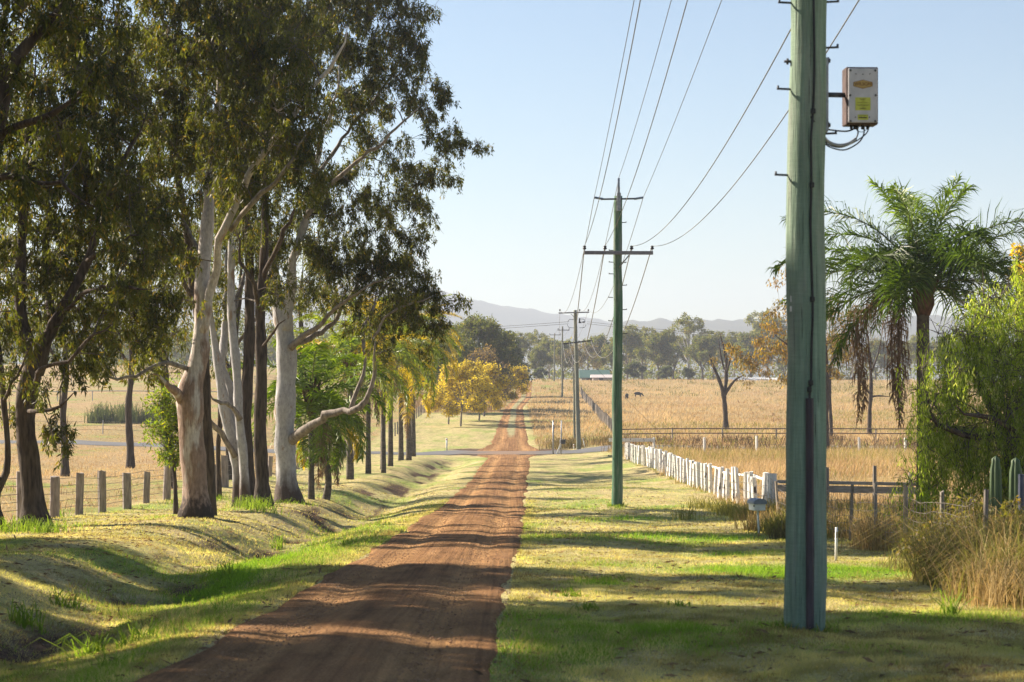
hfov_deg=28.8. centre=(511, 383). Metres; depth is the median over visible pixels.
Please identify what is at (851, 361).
distant tree
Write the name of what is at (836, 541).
marker post
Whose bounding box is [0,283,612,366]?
hills
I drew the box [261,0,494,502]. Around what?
gum tree
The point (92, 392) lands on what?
pipe fence
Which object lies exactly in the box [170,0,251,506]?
gum tree
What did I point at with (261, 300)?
gum tree
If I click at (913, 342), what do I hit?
distant tree
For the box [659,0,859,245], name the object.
power line
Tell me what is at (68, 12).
gum tree
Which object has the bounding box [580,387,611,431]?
post fence
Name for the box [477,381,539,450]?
dirt track
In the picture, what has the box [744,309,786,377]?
distant tree
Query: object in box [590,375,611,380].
outbuilding
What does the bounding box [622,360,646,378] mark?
distant tree
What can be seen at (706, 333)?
power line
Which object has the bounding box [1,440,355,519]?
post wire fence
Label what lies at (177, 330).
gum tree
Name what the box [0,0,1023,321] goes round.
sky
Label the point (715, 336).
distant tree
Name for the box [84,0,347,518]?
gum tree
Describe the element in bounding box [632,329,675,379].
distant tree
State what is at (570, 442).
scrub grass
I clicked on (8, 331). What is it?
gum tree
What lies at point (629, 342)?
distant tree
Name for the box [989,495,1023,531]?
weed bush
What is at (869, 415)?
dead tree
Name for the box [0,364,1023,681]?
ground
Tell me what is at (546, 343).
distant tree
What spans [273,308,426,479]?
queen palm
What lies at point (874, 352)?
distant tree
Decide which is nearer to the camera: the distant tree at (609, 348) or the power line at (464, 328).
the power line at (464, 328)
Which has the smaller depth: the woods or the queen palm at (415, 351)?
the queen palm at (415, 351)
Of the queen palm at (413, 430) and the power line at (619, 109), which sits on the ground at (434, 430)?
the queen palm at (413, 430)
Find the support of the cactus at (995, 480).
on the ground at (434, 430)
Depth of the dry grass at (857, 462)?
186.36 m
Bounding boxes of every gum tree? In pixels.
[0,0,143,250]
[0,0,207,527]
[0,145,41,527]
[8,221,198,488]
[10,220,129,476]
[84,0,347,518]
[90,232,191,468]
[125,0,254,515]
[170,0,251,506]
[187,0,281,504]
[187,316,242,498]
[203,0,304,502]
[206,0,353,506]
[209,220,314,479]
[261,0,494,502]
[265,242,355,463]
[417,335,451,412]
[438,322,476,401]
[445,311,521,380]
[480,329,535,384]
[515,347,529,368]
[722,267,867,449]
[826,330,854,434]
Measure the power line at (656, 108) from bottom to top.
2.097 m
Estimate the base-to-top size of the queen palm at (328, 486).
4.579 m
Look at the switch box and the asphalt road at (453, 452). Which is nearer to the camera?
the switch box
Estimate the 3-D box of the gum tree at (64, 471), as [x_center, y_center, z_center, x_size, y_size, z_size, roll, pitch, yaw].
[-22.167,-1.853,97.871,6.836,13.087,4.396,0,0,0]
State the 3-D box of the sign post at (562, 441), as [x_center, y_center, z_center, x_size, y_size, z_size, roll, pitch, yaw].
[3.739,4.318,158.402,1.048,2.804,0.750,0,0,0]
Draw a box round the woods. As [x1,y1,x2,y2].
[0,306,1003,379]
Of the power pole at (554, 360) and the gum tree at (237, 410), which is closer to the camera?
the gum tree at (237, 410)
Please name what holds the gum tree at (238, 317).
on the ground at (434, 430)
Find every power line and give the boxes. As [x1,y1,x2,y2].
[34,322,559,338]
[149,324,559,340]
[560,200,593,312]
[563,251,583,362]
[569,250,604,362]
[584,0,640,245]
[584,249,630,357]
[586,184,617,307]
[588,199,642,312]
[591,250,650,357]
[593,322,916,344]
[593,324,916,346]
[594,1,633,196]
[605,0,687,245]
[619,0,671,175]
[634,28,790,245]
[643,0,721,196]
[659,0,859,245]
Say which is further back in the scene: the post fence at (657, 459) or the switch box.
the post fence at (657, 459)
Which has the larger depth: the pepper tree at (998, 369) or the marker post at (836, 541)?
the pepper tree at (998, 369)
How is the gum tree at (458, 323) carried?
on the ground at (434, 430)
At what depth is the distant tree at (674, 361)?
450.59 m
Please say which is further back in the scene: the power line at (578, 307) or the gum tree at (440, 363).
the gum tree at (440, 363)
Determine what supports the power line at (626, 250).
attached to the power pole at (617, 252)
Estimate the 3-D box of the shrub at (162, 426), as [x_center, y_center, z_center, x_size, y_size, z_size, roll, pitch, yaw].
[-9.758,1.765,57.020,1.828,4.201,1.741,0,0,-17]
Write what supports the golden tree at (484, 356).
on the ground at (434, 430)
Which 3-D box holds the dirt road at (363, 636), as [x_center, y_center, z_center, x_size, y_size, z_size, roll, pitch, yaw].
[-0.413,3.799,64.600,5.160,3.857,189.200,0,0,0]
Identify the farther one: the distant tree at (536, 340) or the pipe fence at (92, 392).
the distant tree at (536, 340)
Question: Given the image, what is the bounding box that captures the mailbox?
[747,498,766,532]
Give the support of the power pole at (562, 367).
on the ground at (434, 430)
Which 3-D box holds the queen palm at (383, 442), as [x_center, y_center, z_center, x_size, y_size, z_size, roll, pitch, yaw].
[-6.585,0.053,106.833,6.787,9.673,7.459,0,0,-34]
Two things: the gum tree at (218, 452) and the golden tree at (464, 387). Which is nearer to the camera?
the gum tree at (218, 452)
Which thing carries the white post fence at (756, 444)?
on the ground at (434, 430)
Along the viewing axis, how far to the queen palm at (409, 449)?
134.84 m
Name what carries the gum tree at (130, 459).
on the ground at (434, 430)
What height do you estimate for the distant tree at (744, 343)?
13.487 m
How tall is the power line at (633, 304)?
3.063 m
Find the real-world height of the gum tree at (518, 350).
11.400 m
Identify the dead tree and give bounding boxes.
[707,335,752,427]
[848,314,888,434]
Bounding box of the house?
[728,378,777,380]
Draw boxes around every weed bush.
[895,489,993,558]
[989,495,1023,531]
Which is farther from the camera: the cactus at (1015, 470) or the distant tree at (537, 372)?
the distant tree at (537, 372)
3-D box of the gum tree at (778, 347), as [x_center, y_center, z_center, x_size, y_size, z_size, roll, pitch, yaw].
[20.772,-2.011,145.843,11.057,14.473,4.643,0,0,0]
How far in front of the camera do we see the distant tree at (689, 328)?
439.76 m
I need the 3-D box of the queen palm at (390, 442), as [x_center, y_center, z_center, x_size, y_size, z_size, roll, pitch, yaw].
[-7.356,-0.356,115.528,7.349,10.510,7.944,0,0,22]
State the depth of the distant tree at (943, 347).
479.47 m
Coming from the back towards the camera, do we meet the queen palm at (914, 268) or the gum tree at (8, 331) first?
the queen palm at (914, 268)
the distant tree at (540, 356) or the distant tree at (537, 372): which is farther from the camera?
the distant tree at (540, 356)
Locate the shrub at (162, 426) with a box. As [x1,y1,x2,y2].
[138,373,180,514]
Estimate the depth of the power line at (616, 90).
46.29 m
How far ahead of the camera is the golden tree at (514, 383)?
262.20 m
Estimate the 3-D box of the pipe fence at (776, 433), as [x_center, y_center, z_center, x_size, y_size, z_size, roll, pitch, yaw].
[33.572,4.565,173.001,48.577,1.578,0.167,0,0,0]
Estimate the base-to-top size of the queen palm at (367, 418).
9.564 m
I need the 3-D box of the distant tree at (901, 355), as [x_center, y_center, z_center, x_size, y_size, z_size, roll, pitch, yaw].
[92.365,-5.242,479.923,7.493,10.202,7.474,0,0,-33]
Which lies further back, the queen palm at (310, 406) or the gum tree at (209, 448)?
the queen palm at (310, 406)
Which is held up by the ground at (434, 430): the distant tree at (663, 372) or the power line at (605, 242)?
the distant tree at (663, 372)
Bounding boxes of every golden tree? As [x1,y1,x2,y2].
[421,357,496,425]
[424,372,467,423]
[450,360,510,420]
[458,343,512,415]
[475,354,531,408]
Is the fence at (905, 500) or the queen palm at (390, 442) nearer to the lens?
the fence at (905, 500)
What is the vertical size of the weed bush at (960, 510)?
1.676 m
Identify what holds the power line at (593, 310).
attached to the power pole at (617, 252)
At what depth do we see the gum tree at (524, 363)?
327.81 m
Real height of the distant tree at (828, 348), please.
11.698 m
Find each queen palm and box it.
[227,336,391,499]
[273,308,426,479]
[293,295,443,473]
[294,375,371,499]
[305,294,461,468]
[315,300,449,472]
[318,291,456,465]
[352,304,464,459]
[363,360,433,460]
[380,293,463,456]
[765,170,1023,515]
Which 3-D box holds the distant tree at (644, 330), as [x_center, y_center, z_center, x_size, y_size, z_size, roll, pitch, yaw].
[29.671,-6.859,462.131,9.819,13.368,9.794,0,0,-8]
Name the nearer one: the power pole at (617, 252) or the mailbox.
the mailbox
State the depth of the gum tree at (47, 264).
44.79 m
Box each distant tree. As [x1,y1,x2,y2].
[171,343,191,362]
[268,341,275,361]
[514,331,536,364]
[525,329,549,378]
[528,347,553,370]
[531,367,547,378]
[535,336,557,379]
[547,339,574,379]
[553,343,588,372]
[573,333,610,369]
[573,342,602,369]
[597,344,626,370]
[603,323,645,379]
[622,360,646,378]
[623,326,656,378]
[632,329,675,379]
[657,365,672,378]
[662,335,693,379]
[665,312,709,379]
[681,367,695,378]
[682,334,719,379]
[697,329,732,379]
[718,330,752,377]
[729,329,768,377]
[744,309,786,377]
[762,335,787,376]
[826,337,852,379]
[836,346,863,378]
[858,338,890,379]
[887,341,912,366]
[903,335,938,365]
[929,335,962,376]
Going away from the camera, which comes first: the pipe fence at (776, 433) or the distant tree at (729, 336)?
the pipe fence at (776, 433)
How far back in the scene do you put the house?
435.41 m
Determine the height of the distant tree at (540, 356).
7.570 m
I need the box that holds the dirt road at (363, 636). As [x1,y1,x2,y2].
[134,454,534,681]
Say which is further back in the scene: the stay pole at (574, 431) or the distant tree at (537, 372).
the distant tree at (537, 372)
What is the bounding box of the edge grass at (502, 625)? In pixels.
[77,498,566,681]
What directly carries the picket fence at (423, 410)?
on the ground at (434, 430)
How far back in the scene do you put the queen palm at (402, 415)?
127.87 m
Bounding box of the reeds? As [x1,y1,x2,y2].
[84,401,171,423]
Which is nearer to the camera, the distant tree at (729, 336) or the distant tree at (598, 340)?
the distant tree at (598, 340)
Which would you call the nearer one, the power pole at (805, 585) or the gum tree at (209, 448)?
the power pole at (805, 585)
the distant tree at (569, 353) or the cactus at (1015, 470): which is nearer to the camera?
the cactus at (1015, 470)
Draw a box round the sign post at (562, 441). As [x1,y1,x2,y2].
[552,420,565,453]
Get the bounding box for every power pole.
[549,333,560,380]
[558,326,569,397]
[559,309,592,448]
[583,178,653,505]
[775,0,838,631]
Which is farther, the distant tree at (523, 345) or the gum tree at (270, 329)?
the distant tree at (523, 345)
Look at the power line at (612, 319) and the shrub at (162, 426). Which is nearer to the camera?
the shrub at (162, 426)
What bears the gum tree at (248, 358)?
on the ground at (434, 430)
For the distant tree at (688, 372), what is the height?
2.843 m
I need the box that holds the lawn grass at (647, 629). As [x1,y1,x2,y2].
[0,475,1023,681]
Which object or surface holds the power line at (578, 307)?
attached to the power pole at (617, 252)
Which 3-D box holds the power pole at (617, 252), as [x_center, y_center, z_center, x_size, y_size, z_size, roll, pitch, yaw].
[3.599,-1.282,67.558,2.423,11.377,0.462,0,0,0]
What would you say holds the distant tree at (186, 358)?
on the ground at (434, 430)
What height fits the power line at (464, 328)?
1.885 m
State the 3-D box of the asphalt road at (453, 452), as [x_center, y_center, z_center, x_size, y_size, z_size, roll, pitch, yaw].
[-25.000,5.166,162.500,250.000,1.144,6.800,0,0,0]
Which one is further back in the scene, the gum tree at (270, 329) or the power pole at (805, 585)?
the gum tree at (270, 329)
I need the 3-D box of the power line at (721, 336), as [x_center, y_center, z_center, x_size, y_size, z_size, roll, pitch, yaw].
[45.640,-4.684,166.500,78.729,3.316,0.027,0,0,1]
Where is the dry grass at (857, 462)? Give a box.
[0,364,1017,521]
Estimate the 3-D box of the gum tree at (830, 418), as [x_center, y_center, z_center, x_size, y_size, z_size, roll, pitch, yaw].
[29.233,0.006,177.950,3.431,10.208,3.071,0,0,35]
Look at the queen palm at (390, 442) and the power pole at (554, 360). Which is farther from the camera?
the power pole at (554, 360)
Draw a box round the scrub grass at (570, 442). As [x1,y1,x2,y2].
[403,378,993,452]
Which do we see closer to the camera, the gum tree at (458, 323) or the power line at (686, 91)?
the power line at (686, 91)
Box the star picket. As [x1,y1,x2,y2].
[1018,474,1023,516]
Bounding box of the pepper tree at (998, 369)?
[882,254,1023,530]
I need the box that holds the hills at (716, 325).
[525,314,1022,380]
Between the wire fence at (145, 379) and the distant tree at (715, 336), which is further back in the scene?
the distant tree at (715, 336)
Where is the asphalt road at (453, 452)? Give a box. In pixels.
[0,440,913,454]
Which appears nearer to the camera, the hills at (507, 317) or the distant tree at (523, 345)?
the distant tree at (523, 345)
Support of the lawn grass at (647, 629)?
on the ground at (434, 430)
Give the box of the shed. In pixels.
[579,370,609,379]
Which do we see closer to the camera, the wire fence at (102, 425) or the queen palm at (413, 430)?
the queen palm at (413, 430)
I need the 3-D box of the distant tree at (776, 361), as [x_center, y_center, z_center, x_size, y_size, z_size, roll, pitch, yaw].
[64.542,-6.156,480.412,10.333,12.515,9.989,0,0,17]
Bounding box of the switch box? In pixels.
[810,67,877,150]
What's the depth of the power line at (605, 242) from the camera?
82.81 m
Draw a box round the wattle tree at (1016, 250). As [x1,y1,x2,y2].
[1006,243,1023,298]
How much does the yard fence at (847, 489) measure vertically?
1.712 m
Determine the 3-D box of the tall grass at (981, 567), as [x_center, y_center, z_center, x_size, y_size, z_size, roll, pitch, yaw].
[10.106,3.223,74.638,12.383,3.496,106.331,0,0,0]
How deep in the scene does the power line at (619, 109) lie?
36.96 m
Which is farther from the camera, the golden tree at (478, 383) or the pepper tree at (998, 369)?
the golden tree at (478, 383)
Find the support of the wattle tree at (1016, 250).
on the ground at (434, 430)
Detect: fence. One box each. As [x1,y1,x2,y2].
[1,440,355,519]
[6,391,272,400]
[18,375,380,390]
[45,420,344,438]
[393,405,425,435]
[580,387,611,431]
[609,436,977,451]
[622,428,969,439]
[625,442,767,506]
[767,465,930,506]
[770,478,988,541]
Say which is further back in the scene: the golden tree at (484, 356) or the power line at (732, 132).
the golden tree at (484, 356)
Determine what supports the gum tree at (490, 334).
on the ground at (434, 430)
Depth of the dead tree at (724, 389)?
196.86 m
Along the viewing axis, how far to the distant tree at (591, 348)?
427.78 m
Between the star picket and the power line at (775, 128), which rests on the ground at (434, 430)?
the star picket
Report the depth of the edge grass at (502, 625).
22.85 m
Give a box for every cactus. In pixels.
[989,456,1001,520]
[1009,458,1021,513]
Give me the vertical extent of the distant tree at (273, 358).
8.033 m
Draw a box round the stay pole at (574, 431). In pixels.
[573,371,575,437]
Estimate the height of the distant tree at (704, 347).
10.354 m
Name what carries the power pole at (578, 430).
on the ground at (434, 430)
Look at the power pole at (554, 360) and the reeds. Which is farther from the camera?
the power pole at (554, 360)
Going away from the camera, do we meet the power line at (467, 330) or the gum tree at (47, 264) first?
the gum tree at (47, 264)
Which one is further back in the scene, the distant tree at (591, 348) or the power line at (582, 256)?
the distant tree at (591, 348)
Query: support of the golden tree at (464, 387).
on the ground at (434, 430)
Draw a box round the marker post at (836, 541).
[835,527,837,560]
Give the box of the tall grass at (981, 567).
[624,457,1023,609]
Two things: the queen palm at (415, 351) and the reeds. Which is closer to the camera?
the queen palm at (415, 351)
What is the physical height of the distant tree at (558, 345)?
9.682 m
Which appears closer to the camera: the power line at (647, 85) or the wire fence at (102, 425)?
the power line at (647, 85)
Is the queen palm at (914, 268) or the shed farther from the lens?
the shed
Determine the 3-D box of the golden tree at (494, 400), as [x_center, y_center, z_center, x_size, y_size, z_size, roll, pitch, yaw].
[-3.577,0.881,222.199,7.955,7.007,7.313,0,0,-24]

